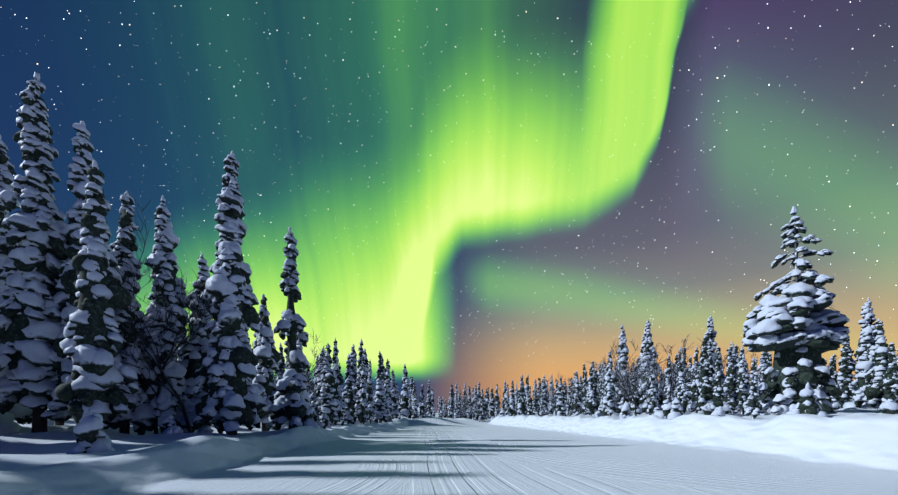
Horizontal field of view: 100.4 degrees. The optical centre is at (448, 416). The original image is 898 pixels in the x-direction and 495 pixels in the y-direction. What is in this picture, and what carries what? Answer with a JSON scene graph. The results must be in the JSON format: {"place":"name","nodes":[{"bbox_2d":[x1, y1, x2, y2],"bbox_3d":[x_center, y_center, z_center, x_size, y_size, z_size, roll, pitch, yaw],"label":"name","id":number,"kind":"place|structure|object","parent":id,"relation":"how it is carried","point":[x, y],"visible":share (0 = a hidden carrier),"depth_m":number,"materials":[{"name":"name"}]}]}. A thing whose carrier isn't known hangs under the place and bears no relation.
{"place":"outdoors","nodes":[
{"label":"outdoors","id":0,"kind":"place"},
{"bbox_2d":[0,407,897,494],"bbox_3d":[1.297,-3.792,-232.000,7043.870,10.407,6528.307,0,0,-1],"label":"snow ground","id":1,"kind":"structure","parent":0,"point":[847,451],"depth_m":10.56,"materials":[{"name":"white snow"}]},
{"bbox_2d":[0,134,31,434],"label":"spruce","id":2,"kind":"object","parent":1,"relation":"on","point":[20,413],"visible":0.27,"depth_m":15.13,"materials":[{"name":"white plant"}]},
{"bbox_2d":[0,72,69,432],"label":"spruce","id":3,"kind":"object","parent":1,"relation":"on","point":[30,323],"visible":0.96,"depth_m":13.66,"materials":[{"name":"green plant"}]},
{"bbox_2d":[48,260,72,425],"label":"spruce","id":4,"kind":"object","parent":1,"relation":"on","point":[60,418],"visible":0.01,"depth_m":17.38,"materials":[{"name":"white plant"}]},
{"bbox_2d":[41,121,136,428],"bbox_3d":[-14.293,-5.364,14.840,2.703,12.454,2.632,0,0,27],"label":"spruce","id":5,"kind":"object","parent":1,"relation":"on","point":[64,297],"visible":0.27,"depth_m":14.27,"materials":[{"name":"white plant"}]},
{"bbox_2d":[66,409,114,453],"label":"sapling","id":6,"kind":"object","parent":1,"relation":"on","point":[90,434],"visible":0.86,"depth_m":8.39,"materials":[{"name":"white plant"}]},
{"bbox_2d":[54,160,139,423],"bbox_3d":[-12.084,-3.852,12.818,2.127,9.869,1.694,0,0,-22],"label":"spruce","id":7,"kind":"object","parent":1,"relation":"on","point":[101,373],"visible":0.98,"depth_m":12.50,"materials":[{"name":"green plant"}]},
{"bbox_2d":[109,191,155,433],"bbox_3d":[-14.204,-4.377,16.402,2.505,10.996,2.399,0,0,40],"label":"spruce","id":8,"kind":"object","parent":1,"relation":"on","point":[124,246],"visible":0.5,"depth_m":16.16,"materials":[{"name":"white plant"}]},
{"bbox_2d":[129,195,194,434],"bbox_3d":[-13.295,-4.498,17.293,2.634,11.502,2.809,0,0,-3],"label":"spruce","id":9,"kind":"object","parent":1,"relation":"on","point":[165,403],"visible":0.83,"depth_m":16.98,"materials":[{"name":"white plant"}]},
{"bbox_2d":[111,254,212,433],"bbox_3d":[-11.996,-2.722,16.636,4.479,7.642,4.886,0,0,31],"label":"birch","id":10,"kind":"object","parent":1,"relation":"on","point":[165,364],"visible":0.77,"depth_m":16.48,"materials":[{"name":"brown plant"}]},
{"bbox_2d":[113,192,212,432],"bbox_3d":[-13.199,-3.611,16.684,4.550,9.122,7.121,0,0,-6],"label":"birch","id":11,"kind":"object","parent":1,"relation":"on","point":[175,394],"visible":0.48,"depth_m":16.08,"materials":[{"name":"brown plant"}]},
{"bbox_2d":[162,415,181,433],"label":"sapling","id":12,"kind":"object","parent":1,"relation":"on","point":[168,422],"visible":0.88,"depth_m":14.88,"materials":[{"name":"white plant"}]},
{"bbox_2d":[180,253,222,432],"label":"spruce","id":13,"kind":"object","parent":1,"relation":"on","point":[196,349],"visible":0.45,"depth_m":18.30,"materials":[{"name":"white plant"}]},
{"bbox_2d":[192,151,267,434],"bbox_3d":[-9.676,-5.331,16.668,2.764,13.000,2.626,0,0,30],"label":"spruce","id":14,"kind":"object","parent":1,"relation":"on","point":[228,360],"visible":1,"depth_m":16.12,"materials":[{"name":"green plant"}]},
{"bbox_2d":[248,294,280,430],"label":"spruce","id":15,"kind":"object","parent":1,"relation":"on","point":[266,353],"visible":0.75,"depth_m":23.17,"materials":[{"name":"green plant"}]},
{"bbox_2d":[275,343,286,381],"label":"spruce","id":16,"kind":"object","parent":1,"relation":"on","point":[282,366],"visible":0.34,"depth_m":43.51,"materials":[{"name":"green plant"}]},
{"bbox_2d":[267,227,318,429],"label":"spruce","id":17,"kind":"object","parent":1,"relation":"on","point":[291,404],"visible":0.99,"depth_m":20.00,"materials":[{"name":"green plant"}]},
{"bbox_2d":[296,332,308,421],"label":"spruce","id":18,"kind":"object","parent":1,"relation":"on","point":[299,347],"visible":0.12,"depth_m":25.97,"materials":[{"name":"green plant"}]},
{"bbox_2d":[311,364,318,412],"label":"spruce","id":19,"kind":"object","parent":1,"relation":"on","point":[313,405],"visible":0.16,"depth_m":40.66,"materials":[{"name":"green plant"}]},
{"bbox_2d":[314,351,324,414],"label":"spruce","id":20,"kind":"object","parent":1,"relation":"on","point":[318,382],"visible":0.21,"depth_m":36.69,"materials":[{"name":"green plant"}]},
{"bbox_2d":[305,331,334,395],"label":"birch","id":21,"kind":"object","parent":1,"relation":"on","point":[312,370],"visible":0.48,"depth_m":30.85,"materials":[{"name":"brown plant"}]},
{"bbox_2d":[317,363,323,421],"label":"spruce","id":22,"kind":"object","parent":1,"relation":"on","point":[319,393],"visible":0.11,"depth_m":34.37,"materials":[{"name":"green plant"}]},
{"bbox_2d":[319,413,330,428],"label":"sapling","id":23,"kind":"object","parent":1,"relation":"on","point":[325,423],"visible":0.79,"depth_m":25.85,"materials":[{"name":"white plant"}]},
{"bbox_2d":[319,342,337,422],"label":"spruce","id":24,"kind":"object","parent":1,"relation":"on","point":[328,402],"visible":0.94,"depth_m":29.60,"materials":[{"name":"green plant"}]},
{"bbox_2d":[331,338,345,424],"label":"spruce","id":25,"kind":"object","parent":1,"relation":"on","point":[339,381],"visible":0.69,"depth_m":32.47,"materials":[{"name":"green plant"}]},
{"bbox_2d":[338,363,344,421],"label":"spruce","id":26,"kind":"object","parent":1,"relation":"on","point":[341,376],"visible":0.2,"depth_m":39.51,"materials":[{"name":"green plant"}]},
{"bbox_2d":[341,354,355,424],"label":"spruce","id":27,"kind":"object","parent":1,"relation":"on","point":[350,398],"visible":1,"depth_m":36.51,"materials":[{"name":"green plant"}]},
{"bbox_2d":[342,344,356,418],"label":"spruce","id":28,"kind":"object","parent":1,"relation":"on","point":[353,354],"visible":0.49,"depth_m":50.09,"materials":[{"name":"green plant"}]},
{"bbox_2d":[353,374,359,420],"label":"spruce","id":29,"kind":"object","parent":1,"relation":"on","point":[356,393],"visible":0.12,"depth_m":47.95,"materials":[{"name":"white plant"}]},
{"bbox_2d":[353,339,367,422],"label":"spruce","id":30,"kind":"object","parent":1,"relation":"on","point":[360,354],"visible":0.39,"depth_m":45.29,"materials":[{"name":"white plant"}]},
{"bbox_2d":[357,355,368,423],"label":"spruce","id":31,"kind":"object","parent":1,"relation":"on","point":[362,413],"visible":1,"depth_m":40.25,"materials":[{"name":"white plant"}]},
{"bbox_2d":[363,348,372,390],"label":"spruce","id":32,"kind":"object","parent":1,"relation":"on","point":[366,360],"visible":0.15,"depth_m":54.24,"materials":[{"name":"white plant"}]},
{"bbox_2d":[366,360,376,423],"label":"spruce","id":33,"kind":"object","parent":1,"relation":"on","point":[370,402],"visible":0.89,"depth_m":42.94,"materials":[{"name":"white plant"}]},
{"bbox_2d":[373,351,387,422],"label":"spruce","id":34,"kind":"object","parent":1,"relation":"on","point":[380,405],"visible":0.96,"depth_m":49.24,"materials":[{"name":"white plant"}]},
{"bbox_2d":[384,359,393,416],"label":"spruce","id":35,"kind":"object","parent":1,"relation":"on","point":[387,382],"visible":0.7,"depth_m":64.94,"materials":[{"name":"white plant"}]},
{"bbox_2d":[390,369,398,418],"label":"spruce","id":36,"kind":"object","parent":1,"relation":"on","point":[393,387],"visible":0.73,"depth_m":76.29,"materials":[{"name":"white plant"}]},
{"bbox_2d":[398,364,409,417],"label":"spruce","id":37,"kind":"object","parent":1,"relation":"on","point":[403,410],"visible":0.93,"depth_m":81.07,"materials":[{"name":"white plant"}]},
{"bbox_2d":[412,391,418,418],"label":"spruce","id":38,"kind":"object","parent":1,"relation":"on","point":[415,415],"visible":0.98,"depth_m":74.18,"materials":[{"name":"white plant"}]},
{"bbox_2d":[418,386,425,418],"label":"spruce","id":39,"kind":"object","parent":1,"relation":"on","point":[422,408],"visible":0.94,"depth_m":81.05,"materials":[{"name":"white plant"}]},
{"bbox_2d":[426,380,432,416],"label":"spruce","id":40,"kind":"object","parent":1,"relation":"on","point":[429,404],"visible":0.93,"depth_m":93.64,"materials":[{"name":"white plant"}]},
{"bbox_2d":[453,395,459,418],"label":"spruce","id":41,"kind":"object","parent":1,"relation":"on","point":[456,414],"visible":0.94,"depth_m":74.10,"materials":[{"name":"white plant"}]},
{"bbox_2d":[450,386,473,417],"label":"birch","id":42,"kind":"object","parent":1,"relation":"on","point":[463,400],"visible":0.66,"depth_m":82.25,"materials":[{"name":"brown plant"}]},
{"bbox_2d":[466,385,472,418],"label":"spruce","id":43,"kind":"object","parent":1,"relation":"on","point":[469,413],"visible":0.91,"depth_m":77.56,"materials":[{"name":"white plant"}]},
{"bbox_2d":[472,384,478,420],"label":"spruce","id":44,"kind":"object","parent":1,"relation":"on","point":[476,414],"visible":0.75,"depth_m":80.30,"materials":[{"name":"white plant"}]},
{"bbox_2d":[476,382,480,420],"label":"spruce","id":45,"kind":"object","parent":1,"relation":"on","point":[478,395],"visible":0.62,"depth_m":88.90,"materials":[{"name":"white plant"}]},
{"bbox_2d":[479,388,485,421],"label":"spruce","id":46,"kind":"object","parent":1,"relation":"on","point":[482,416],"visible":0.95,"depth_m":84.40,"materials":[{"name":"white plant"}]},
{"bbox_2d":[489,388,495,420],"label":"spruce","id":47,"kind":"object","parent":1,"relation":"on","point":[492,409],"visible":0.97,"depth_m":75.34,"materials":[{"name":"white plant"}]},
{"bbox_2d":[494,384,500,414],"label":"spruce","id":48,"kind":"object","parent":1,"relation":"on","point":[496,398],"visible":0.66,"depth_m":110.88,"materials":[{"name":"white plant"}]},
{"bbox_2d":[504,383,509,414],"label":"spruce","id":49,"kind":"object","parent":1,"relation":"on","point":[507,403],"visible":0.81,"depth_m":75.30,"materials":[{"name":"white plant"}]},
{"bbox_2d":[508,379,516,415],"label":"spruce","id":50,"kind":"object","parent":1,"relation":"on","point":[511,410],"visible":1,"depth_m":62.42,"materials":[{"name":"white plant"}]},
{"bbox_2d":[517,375,525,415],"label":"spruce","id":51,"kind":"object","parent":1,"relation":"on","point":[521,407],"visible":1,"depth_m":53.76,"materials":[{"name":"white plant"}]},
{"bbox_2d":[524,374,528,412],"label":"spruce","id":52,"kind":"object","parent":1,"relation":"on","point":[526,387],"visible":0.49,"depth_m":84.82,"materials":[{"name":"white plant"}]},
{"bbox_2d":[527,385,532,415],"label":"spruce","id":53,"kind":"object","parent":1,"relation":"on","point":[529,405],"visible":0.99,"depth_m":68.77,"materials":[{"name":"white plant"}]},
{"bbox_2d":[539,387,544,415],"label":"spruce","id":54,"kind":"object","parent":1,"relation":"on","point":[542,411],"visible":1,"depth_m":45.56,"materials":[{"name":"white plant"}]},
{"bbox_2d":[542,375,548,415],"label":"spruce","id":55,"kind":"object","parent":1,"relation":"on","point":[545,398],"visible":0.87,"depth_m":48.71,"materials":[{"name":"white plant"}]},
{"bbox_2d":[548,374,555,413],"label":"spruce","id":56,"kind":"object","parent":1,"relation":"on","point":[551,407],"visible":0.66,"depth_m":70.29,"materials":[{"name":"white plant"}]},
{"bbox_2d":[556,377,566,415],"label":"spruce","id":57,"kind":"object","parent":1,"relation":"on","point":[561,409],"visible":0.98,"depth_m":39.75,"materials":[{"name":"white plant"}]},
{"bbox_2d":[564,383,572,415],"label":"spruce","id":58,"kind":"object","parent":1,"relation":"on","point":[569,409],"visible":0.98,"depth_m":37.50,"materials":[{"name":"white plant"}]},
{"bbox_2d":[557,370,587,413],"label":"birch","id":59,"kind":"object","parent":1,"relation":"on","point":[573,388],"visible":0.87,"depth_m":48.08,"materials":[{"name":"brown plant"}]},
{"bbox_2d":[571,371,582,412],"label":"spruce","id":60,"kind":"object","parent":1,"relation":"on","point":[574,407],"visible":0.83,"depth_m":51.52,"materials":[{"name":"white plant"}]},
{"bbox_2d":[581,371,587,414],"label":"spruce","id":61,"kind":"object","parent":1,"relation":"on","point":[584,390],"visible":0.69,"depth_m":42.97,"materials":[{"name":"white plant"}]},
{"bbox_2d":[586,364,595,415],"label":"spruce","id":62,"kind":"object","parent":1,"relation":"on","point":[590,405],"visible":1,"depth_m":35.69,"materials":[{"name":"white plant"}]},
{"bbox_2d":[592,361,597,413],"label":"spruce","id":63,"kind":"object","parent":1,"relation":"on","point":[594,383],"visible":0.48,"depth_m":44.57,"materials":[{"name":"white plant"}]},
{"bbox_2d":[602,351,617,415],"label":"spruce","id":64,"kind":"object","parent":1,"relation":"on","point":[609,408],"visible":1,"depth_m":31.41,"materials":[{"name":"white plant"}]},
{"bbox_2d":[596,369,624,412],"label":"birch","id":65,"kind":"object","parent":1,"relation":"on","point":[616,399],"visible":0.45,"depth_m":41.39,"materials":[{"name":"brown plant"}]},
{"bbox_2d":[586,339,656,403],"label":"birch","id":66,"kind":"object","parent":1,"relation":"on","point":[645,386],"visible":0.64,"depth_m":34.70,"materials":[{"name":"brown plant"}]},
{"bbox_2d":[614,324,631,412],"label":"spruce","id":67,"kind":"object","parent":1,"relation":"on","point":[618,404],"visible":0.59,"depth_m":43.21,"materials":[{"name":"white plant"}]},
{"bbox_2d":[620,401,631,418],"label":"sapling","id":68,"kind":"object","parent":1,"relation":"on","point":[625,411],"visible":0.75,"depth_m":25.07,"materials":[{"name":"white plant"}]},
{"bbox_2d":[611,343,659,415],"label":"birch","id":69,"kind":"object","parent":1,"relation":"on","point":[629,377],"visible":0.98,"depth_m":26.51,"materials":[{"name":"brown plant"}]},
{"bbox_2d":[629,366,641,414],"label":"spruce","id":70,"kind":"object","parent":1,"relation":"on","point":[638,408],"visible":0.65,"depth_m":33.25,"materials":[{"name":"white plant"}]},
{"bbox_2d":[612,340,666,404],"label":"birch","id":71,"kind":"object","parent":1,"relation":"on","point":[631,367],"visible":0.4,"depth_m":37.71,"materials":[{"name":"brown plant"}]},
{"bbox_2d":[623,360,663,402],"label":"birch","id":72,"kind":"object","parent":1,"relation":"on","point":[646,396],"visible":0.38,"depth_m":37.87,"materials":[{"name":"brown plant"}]},
{"bbox_2d":[639,319,658,413],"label":"spruce","id":73,"kind":"object","parent":1,"relation":"on","point":[647,341],"visible":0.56,"depth_m":41.30,"materials":[{"name":"white plant"}]},
{"bbox_2d":[647,363,658,414],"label":"spruce","id":74,"kind":"object","parent":1,"relation":"on","point":[652,402],"visible":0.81,"depth_m":29.13,"materials":[{"name":"white plant"}]},
{"bbox_2d":[657,369,663,410],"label":"spruce","id":75,"kind":"object","parent":1,"relation":"on","point":[660,401],"visible":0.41,"depth_m":44.24,"materials":[{"name":"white plant"}]},
{"bbox_2d":[654,398,671,418],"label":"sapling","id":76,"kind":"object","parent":1,"relation":"on","point":[666,407],"visible":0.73,"depth_m":21.24,"materials":[{"name":"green plant"}]},
{"bbox_2d":[662,353,674,403],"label":"spruce","id":77,"kind":"object","parent":1,"relation":"on","point":[669,374],"visible":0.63,"depth_m":31.83,"materials":[{"name":"white plant"}]},
{"bbox_2d":[644,339,699,397],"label":"birch","id":78,"kind":"object","parent":1,"relation":"on","point":[662,380],"visible":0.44,"depth_m":34.13,"materials":[{"name":"brown plant"}]},
{"bbox_2d":[667,398,682,418],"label":"sapling","id":79,"kind":"object","parent":1,"relation":"on","point":[677,408],"visible":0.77,"depth_m":20.42,"materials":[{"name":"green plant"}]},
{"bbox_2d":[639,333,711,401],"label":"birch","id":80,"kind":"object","parent":1,"relation":"on","point":[673,375],"visible":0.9,"depth_m":22.83,"materials":[{"name":"brown plant"}]},
{"bbox_2d":[674,347,686,398],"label":"spruce","id":81,"kind":"object","parent":1,"relation":"on","point":[680,357],"visible":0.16,"depth_m":39.39,"materials":[{"name":"white plant"}]},
{"bbox_2d":[677,359,690,414],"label":"spruce","id":82,"kind":"object","parent":1,"relation":"on","point":[682,394],"visible":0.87,"depth_m":21.98,"materials":[{"name":"white plant"}]},
{"bbox_2d":[684,356,694,411],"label":"spruce","id":83,"kind":"object","parent":1,"relation":"on","point":[689,389],"visible":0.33,"depth_m":36.05,"materials":[{"name":"white plant"}]},
{"bbox_2d":[688,346,700,412],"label":"spruce","id":84,"kind":"object","parent":1,"relation":"on","point":[695,395],"visible":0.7,"depth_m":29.48,"materials":[{"name":"white plant"}]},
{"bbox_2d":[695,337,713,414],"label":"spruce","id":85,"kind":"object","parent":1,"relation":"on","point":[705,402],"visible":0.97,"depth_m":25.11,"materials":[{"name":"white plant"}]},
{"bbox_2d":[698,339,714,398],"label":"spruce","id":86,"kind":"object","parent":1,"relation":"on","point":[711,367],"visible":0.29,"depth_m":27.14,"materials":[{"name":"white plant"}]},
{"bbox_2d":[701,316,724,410],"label":"spruce","id":87,"kind":"object","parent":1,"relation":"on","point":[711,332],"visible":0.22,"depth_m":38.88,"materials":[{"name":"white plant"}]},
{"bbox_2d":[711,351,725,415],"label":"spruce","id":88,"kind":"object","parent":1,"relation":"on","point":[719,393],"visible":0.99,"depth_m":19.38,"materials":[{"name":"white plant"}]},
{"bbox_2d":[723,348,736,413],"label":"spruce","id":89,"kind":"object","parent":1,"relation":"on","point":[729,402],"visible":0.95,"depth_m":23.08,"materials":[{"name":"white plant"}]},
{"bbox_2d":[722,341,738,411],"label":"spruce","id":90,"kind":"object","parent":1,"relation":"on","point":[733,351],"visible":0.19,"depth_m":30.12,"materials":[{"name":"white plant"}]},
{"bbox_2d":[712,349,753,383],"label":"birch","id":91,"kind":"object","parent":1,"relation":"on","point":[726,357],"visible":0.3,"depth_m":34.72,"materials":[{"name":"brown plant"}]},
{"bbox_2d":[731,355,749,413],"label":"spruce","id":92,"kind":"object","parent":1,"relation":"on","point":[735,395],"visible":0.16,"depth_m":27.01,"materials":[{"name":"white plant"}]},
{"bbox_2d":[735,347,747,413],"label":"spruce","id":93,"kind":"object","parent":1,"relation":"on","point":[740,401],"visible":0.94,"depth_m":24.86,"materials":[{"name":"white plant"}]},
{"bbox_2d":[735,353,767,384],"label":"birch","id":94,"kind":"object","parent":1,"relation":"on","point":[759,377],"visible":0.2,"depth_m":28.26,"materials":[{"name":"brown plant"}]},
{"bbox_2d":[745,356,762,418],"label":"spruce","id":95,"kind":"object","parent":1,"relation":"on","point":[754,407],"visible":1,"depth_m":16.71,"materials":[{"name":"white plant"}]},
{"bbox_2d":[756,351,767,403],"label":"spruce","id":96,"kind":"object","parent":1,"relation":"on","point":[762,366],"visible":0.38,"depth_m":31.61,"materials":[{"name":"white plant"}]},
{"bbox_2d":[759,392,772,414],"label":"sapling","id":97,"kind":"object","parent":1,"relation":"on","point":[765,401],"visible":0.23,"depth_m":20.80,"materials":[{"name":"green plant"}]},
{"bbox_2d":[741,206,849,414],"bbox_3d":[17.785,-5.320,19.487,4.515,11.145,4.198,0,0,-1],"label":"spruce tree","id":98,"kind":"object","parent":1,"relation":"on","point":[797,328],"visible":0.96,"depth_m":18.65,"materials":[{"name":"green plant"}]},
{"bbox_2d":[786,382,827,416],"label":"sapling","id":99,"kind":"object","parent":1,"relation":"on","point":[807,403],"visible":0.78,"depth_m":14.35,"materials":[{"name":"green plant"}]},
{"bbox_2d":[818,358,836,404],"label":"spruce","id":100,"kind":"object","parent":1,"relation":"on","point":[829,397],"visible":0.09,"depth_m":21.94,"materials":[{"name":"white plant"}]},
{"bbox_2d":[829,360,840,409],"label":"spruce","id":101,"kind":"object","parent":1,"relation":"on","point":[835,405],"visible":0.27,"depth_m":23.27,"materials":[{"name":"white plant"}]},
{"bbox_2d":[832,354,841,407],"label":"spruce","id":102,"kind":"object","parent":1,"relation":"on","point":[835,371],"visible":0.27,"depth_m":25.91,"materials":[{"name":"white plant"}]},
{"bbox_2d":[837,341,854,407],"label":"spruce","id":103,"kind":"object","parent":1,"relation":"on","point":[845,377],"visible":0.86,"depth_m":29.94,"materials":[{"name":"white plant"}]},
{"bbox_2d":[838,336,856,381],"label":"spruce","id":104,"kind":"object","parent":1,"relation":"on","point":[853,365],"visible":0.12,"depth_m":51.44,"materials":[{"name":"white plant"}]},
{"bbox_2d":[843,389,871,408],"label":"sapling","id":105,"kind":"object","parent":1,"relation":"on","point":[859,395],"visible":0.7,"depth_m":23.82,"materials":[{"name":"white plant"}]},
{"bbox_2d":[849,298,875,405],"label":"spruce","id":106,"kind":"object","parent":1,"relation":"on","point":[864,353],"visible":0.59,"depth_m":32.03,"materials":[{"name":"white plant"}]},
{"bbox_2d":[862,319,889,409],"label":"spruce","id":107,"kind":"object","parent":1,"relation":"on","point":[874,393],"visible":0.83,"depth_m":21.40,"materials":[{"name":"white plant"}]},
{"bbox_2d":[879,342,897,413],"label":"spruce","id":108,"kind":"object","parent":1,"relation":"on","point":[889,403],"visible":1,"depth_m":13.82,"materials":[{"name":"white plant"}]},
{"bbox_2d":[0,0,897,412],"label":"sky","id":109,"kind":"structure","parent":0,"point":[469,192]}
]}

